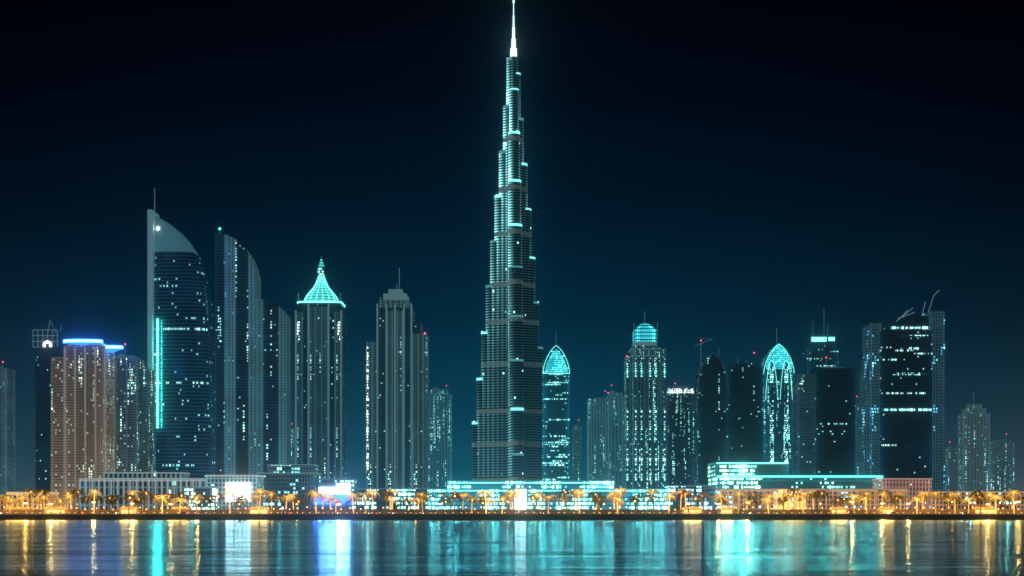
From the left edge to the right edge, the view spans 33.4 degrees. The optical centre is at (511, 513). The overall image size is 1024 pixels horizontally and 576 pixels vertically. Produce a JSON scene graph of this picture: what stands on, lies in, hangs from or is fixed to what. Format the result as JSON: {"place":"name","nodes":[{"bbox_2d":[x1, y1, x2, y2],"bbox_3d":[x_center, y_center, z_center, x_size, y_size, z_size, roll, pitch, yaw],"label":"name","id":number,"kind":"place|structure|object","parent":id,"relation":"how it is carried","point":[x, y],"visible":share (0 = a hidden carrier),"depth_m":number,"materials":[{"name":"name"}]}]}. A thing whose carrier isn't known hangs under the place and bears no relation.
{"place":"outdoors","nodes":[
{"label":"outdoors","id":0,"kind":"place"},
{"bbox_2d":[0,497,5,508],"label":"building","id":1,"kind":"structure","parent":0,"point":[3,506],"depth_m":1200.00,"materials":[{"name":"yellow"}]},
{"bbox_2d":[0,366,14,494],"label":"tower slab","id":2,"kind":"structure","parent":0,"point":[7,429],"depth_m":2305.02,"materials":[{"name":"grey"}]},
{"bbox_2d":[6,492,58,508],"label":"quay house","id":3,"kind":"structure","parent":0,"point":[53,495],"depth_m":1090.00,"materials":[{"name":"orange"}]},
{"bbox_2d":[79,472,206,508],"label":"colonnade block","id":4,"kind":"structure","parent":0,"point":[119,483],"depth_m":1300.00,"materials":[{"name":"grey"}]},
{"bbox_2d":[206,475,264,508],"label":"white block","id":5,"kind":"structure","parent":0,"point":[243,484],"depth_m":1220.00,"materials":[{"name":"grey"}]},
{"bbox_2d":[215,228,290,474],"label":"twin tower slabs","id":6,"kind":"structure","parent":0,"point":[252,382],"depth_m":1802.50,"materials":[{"name":"grey glass"}]},
{"bbox_2d":[256,464,320,508],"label":"grey block","id":7,"kind":"structure","parent":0,"point":[300,480],"depth_m":1380.00,"materials":[{"name":"grey"}]},
{"bbox_2d":[291,428,294,463],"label":"tower","id":8,"kind":"structure","parent":0,"point":[292,446],"depth_m":3500.00,"materials":[{"name":"grey"}]},
{"bbox_2d":[295,256,345,478],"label":"tower with pyramidal crown","id":9,"kind":"structure","parent":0,"point":[320,380],"depth_m":2045.50,"materials":[{"name":"grey concrete"}]},
{"bbox_2d":[320,479,356,487],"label":"building","id":10,"kind":"structure","parent":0,"point":[353,481],"depth_m":1420.00,"materials":[{"name":"teal"}]},
{"bbox_2d":[429,385,451,488],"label":"tower","id":11,"kind":"structure","parent":0,"point":[440,438],"depth_m":3300.00,"materials":[{"name":"teal"}]},
{"bbox_2d":[0,520,1023,575],"bbox_3d":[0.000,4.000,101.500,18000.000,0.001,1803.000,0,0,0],"label":"water","id":12,"kind":"structure","parent":0,"point":[511,547],"depth_m":195.46,"materials":[{"name":"blue liquid"}]},
{"bbox_2d":[0,514,1023,519],"bbox_3d":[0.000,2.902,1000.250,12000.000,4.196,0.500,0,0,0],"label":"quay wall","id":13,"kind":"structure","parent":12,"relation":"in","point":[511,516],"depth_m":1000.00,"materials":[{"name":"grey concrete"}]},
{"bbox_2d":[0,512,1023,513],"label":"promenade","id":14,"kind":"structure","parent":13,"relation":"on","point":[511,512],"depth_m":1000.52,"materials":[{"name":"grey concrete"}]},
{"bbox_2d":[0,0,1023,491],"label":"sky","id":15,"kind":"structure","parent":0,"point":[747,177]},
{"bbox_2d":[542,346,569,479],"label":"skyscraper","id":16,"kind":"structure","parent":0,"point":[556,419],"depth_m":2450.00,"materials":[{"name":"teal glass"}]},
{"bbox_2d":[572,425,580,479],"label":"tower","id":17,"kind":"structure","parent":0,"point":[576,452],"depth_m":3600.00,"materials":[{"name":"grey"}]},
{"bbox_2d":[587,397,608,479],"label":"tower","id":18,"kind":"structure","parent":0,"point":[597,438],"depth_m":3300.00,"materials":[{"name":"grey"}]},
{"bbox_2d":[606,391,623,488],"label":"tower","id":19,"kind":"structure","parent":0,"point":[616,437],"depth_m":3400.00,"materials":[{"name":"grey"}]},
{"bbox_2d":[666,383,693,484],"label":"tower","id":20,"kind":"structure","parent":0,"point":[679,435],"depth_m":2800.00,"materials":[{"name":"grey"}]},
{"bbox_2d":[761,344,793,474],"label":"skyscraper","id":21,"kind":"structure","parent":0,"point":[778,368],"depth_m":2400.00,"materials":[{"name":"teal glass"}]},
{"bbox_2d":[772,489,806,508],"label":"golden pavilion","id":22,"kind":"structure","parent":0,"point":[790,503],"depth_m":1075.00,"materials":[{"name":"stone"}]},
{"bbox_2d":[803,336,837,373],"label":"skyscraper","id":23,"kind":"structure","parent":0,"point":[818,350],"depth_m":2900.00,"materials":[{"name":"teal glass"}]},
{"bbox_2d":[855,404,858,474],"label":"tower","id":24,"kind":"structure","parent":0,"point":[856,423],"depth_m":3200.00,"materials":[{"name":"grey"}]},
{"bbox_2d":[857,294,944,490],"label":"office tower","id":25,"kind":"structure","parent":0,"point":[901,422],"depth_m":1700.00,"materials":[{"name":"black glass"}]},
{"bbox_2d":[872,478,932,508],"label":"pink block","id":26,"kind":"structure","parent":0,"point":[913,486],"depth_m":1320.00,"materials":[{"name":"grey"}]},
{"bbox_2d":[945,447,957,490],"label":"tower","id":27,"kind":"structure","parent":0,"point":[951,469],"depth_m":3300.00,"materials":[{"name":"grey"}]},
{"bbox_2d":[958,404,989,490],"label":"tower","id":28,"kind":"structure","parent":0,"point":[973,447],"depth_m":3000.00,"materials":[{"name":"grey"}]},
{"bbox_2d":[990,439,1013,490],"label":"tower","id":29,"kind":"structure","parent":0,"point":[1001,464],"depth_m":3300.00,"materials":[{"name":"grey"}]},
{"label":"ground","id":30,"kind":"structure","parent":0,"visible":0},
{"bbox_2d":[5,507,34,508],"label":"kiosk","id":31,"kind":"object","parent":30,"relation":"on","point":[19,508],"visible":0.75,"depth_m":1017.29,"materials":[{"name":"yellow"}]},
{"bbox_2d":[33,321,63,491],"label":"skyscraper","id":32,"kind":"structure","parent":30,"relation":"on","point":[45,353],"depth_m":1952.17,"materials":[{"name":"grey"}]},
{"bbox_2d":[45,507,66,511],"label":"kiosk","id":33,"kind":"object","parent":30,"relation":"on","point":[55,508],"visible":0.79,"depth_m":1015.03,"materials":[{"name":"yellow"}]},
{"bbox_2d":[51,339,122,508],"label":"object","id":34,"kind":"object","parent":30,"relation":"on","point":[82,408],"visible":0.94,"depth_m":1700.00,"materials":[{"name":"grey"}]},
{"bbox_2d":[119,507,138,511],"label":"kiosk","id":35,"kind":"object","parent":30,"relation":"on","point":[135,508],"visible":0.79,"depth_m":1014.58,"materials":[{"name":"yellow"}]},
{"bbox_2d":[115,344,154,471],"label":"residential tower","id":36,"kind":"structure","parent":30,"relation":"on","point":[134,414],"depth_m":1760.00,"materials":[{"name":"grey"}]},
{"bbox_2d":[171,507,189,508],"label":"kiosk","id":37,"kind":"object","parent":30,"relation":"on","point":[180,508],"visible":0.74,"depth_m":1017.43,"materials":[{"name":"yellow"}]},
{"bbox_2d":[147,188,214,477],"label":"skyscraper","id":38,"kind":"structure","parent":30,"relation":"on","point":[180,344],"depth_m":1901.86,"materials":[{"name":"teal glass"}]},
{"bbox_2d":[183,487,217,508],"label":"teal shop","id":39,"kind":"structure","parent":30,"relation":"on","point":[205,491],"depth_m":1160.00,"materials":[{"name":"grey"}]},
{"bbox_2d":[249,507,268,511],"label":"kiosk","id":40,"kind":"object","parent":30,"relation":"on","point":[258,510],"visible":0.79,"depth_m":1013.84,"materials":[{"name":"yellow"}]},
{"bbox_2d":[313,483,351,508],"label":"led billboards","id":41,"kind":"object","parent":30,"relation":"on","point":[338,490],"visible":0.66,"depth_m":1150.00,"materials":[{"name":"white"}]},
{"bbox_2d":[352,488,429,508],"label":"shops","id":42,"kind":"structure","parent":30,"relation":"on","point":[378,503],"depth_m":1230.00,"materials":[{"name":"grey"}]},
{"bbox_2d":[366,268,428,487],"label":"stepped tower","id":43,"kind":"structure","parent":30,"relation":"on","point":[397,403],"depth_m":2000.00,"materials":[{"name":"grey"}]},
{"bbox_2d":[472,0,542,479],"bbox_3d":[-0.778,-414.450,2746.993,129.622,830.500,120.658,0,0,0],"label":"skyscraper","id":44,"kind":"structure","parent":30,"relation":"on","point":[507,435],"depth_m":2758.27,"materials":[{"name":"grey"}]},
{"bbox_2d":[0,488,1023,511],"bbox_3d":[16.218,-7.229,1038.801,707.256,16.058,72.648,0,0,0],"label":"palm trees","id":45,"kind":"object","parent":30,"relation":"on","point":[388,494],"visible":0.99,"depth_m":1013.38,"materials":[{"name":"brown plant"}]},
{"bbox_2d":[0,509,1023,511],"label":"promenade parapet","id":46,"kind":"structure","parent":30,"relation":"on","point":[500,510],"depth_m":1018.00,"materials":[{"name":"beige stone"}]},
{"bbox_2d":[9,511,1017,511],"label":"hedges","id":47,"kind":"object","parent":30,"relation":"on","point":[537,511],"visible":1,"depth_m":1007.07,"materials":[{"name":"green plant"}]},
{"bbox_2d":[10,501,1019,511],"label":"street lamps","id":48,"kind":"object","parent":30,"relation":"on","point":[482,502],"visible":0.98,"depth_m":1008.24,"materials":[{"name":"grey"}]},
{"bbox_2d":[429,480,664,508],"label":"low-rise building","id":49,"kind":"structure","parent":30,"relation":"on","point":[496,488],"depth_m":1500.00,"materials":[{"name":"teal glass"}]},
{"bbox_2d":[624,311,665,488],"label":"domed tower","id":50,"kind":"structure","parent":30,"relation":"on","point":[645,415],"depth_m":2300.00,"materials":[{"name":"grey"}]},
{"bbox_2d":[664,485,716,508],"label":"blue shops","id":51,"kind":"structure","parent":30,"relation":"on","point":[697,490],"depth_m":1260.00,"materials":[{"name":"grey"}]},
{"bbox_2d":[683,507,701,511],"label":"kiosk","id":52,"kind":"object","parent":30,"relation":"on","point":[692,508],"visible":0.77,"depth_m":1015.93,"materials":[{"name":"yellow"}]},
{"bbox_2d":[720,507,732,511],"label":"kiosk","id":53,"kind":"object","parent":30,"relation":"on","point":[727,508],"visible":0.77,"depth_m":1016.43,"materials":[{"name":"yellow"}]},
{"bbox_2d":[694,339,762,484],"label":"high-rise building","id":54,"kind":"structure","parent":30,"relation":"on","point":[728,414],"depth_m":2206.00,"materials":[{"name":"black glass"}]},
{"bbox_2d":[716,489,907,508],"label":"low-rise building","id":55,"kind":"structure","parent":30,"relation":"on","point":[874,504],"depth_m":1240.00,"materials":[{"name":"grey"}]},
{"bbox_2d":[707,462,883,488],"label":"low-rise building","id":56,"kind":"structure","parent":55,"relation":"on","point":[748,475],"depth_m":1380.00,"materials":[{"name":"teal glass"}]},
{"bbox_2d":[792,357,854,474],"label":"dark tower","id":57,"kind":"structure","parent":30,"relation":"on","point":[823,420],"depth_m":2050.00,"materials":[{"name":"black glass"}]},
{"bbox_2d":[829,507,847,511],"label":"kiosk","id":58,"kind":"object","parent":30,"relation":"on","point":[838,508],"visible":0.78,"depth_m":1016.17,"materials":[{"name":"yellow"}]},
{"bbox_2d":[878,507,894,511],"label":"kiosk","id":59,"kind":"object","parent":30,"relation":"on","point":[886,508],"visible":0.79,"depth_m":1013.37,"materials":[{"name":"yellow"}]},
{"bbox_2d":[923,491,1023,508],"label":"building","id":60,"kind":"structure","parent":30,"relation":"on","point":[929,503],"depth_m":1180.00,"materials":[{"name":"grey"}]},
{"bbox_2d":[973,507,996,511],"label":"kiosk","id":61,"kind":"object","parent":30,"relation":"on","point":[975,508],"visible":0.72,"depth_m":1017.58,"materials":[{"name":"yellow"}]}
]}

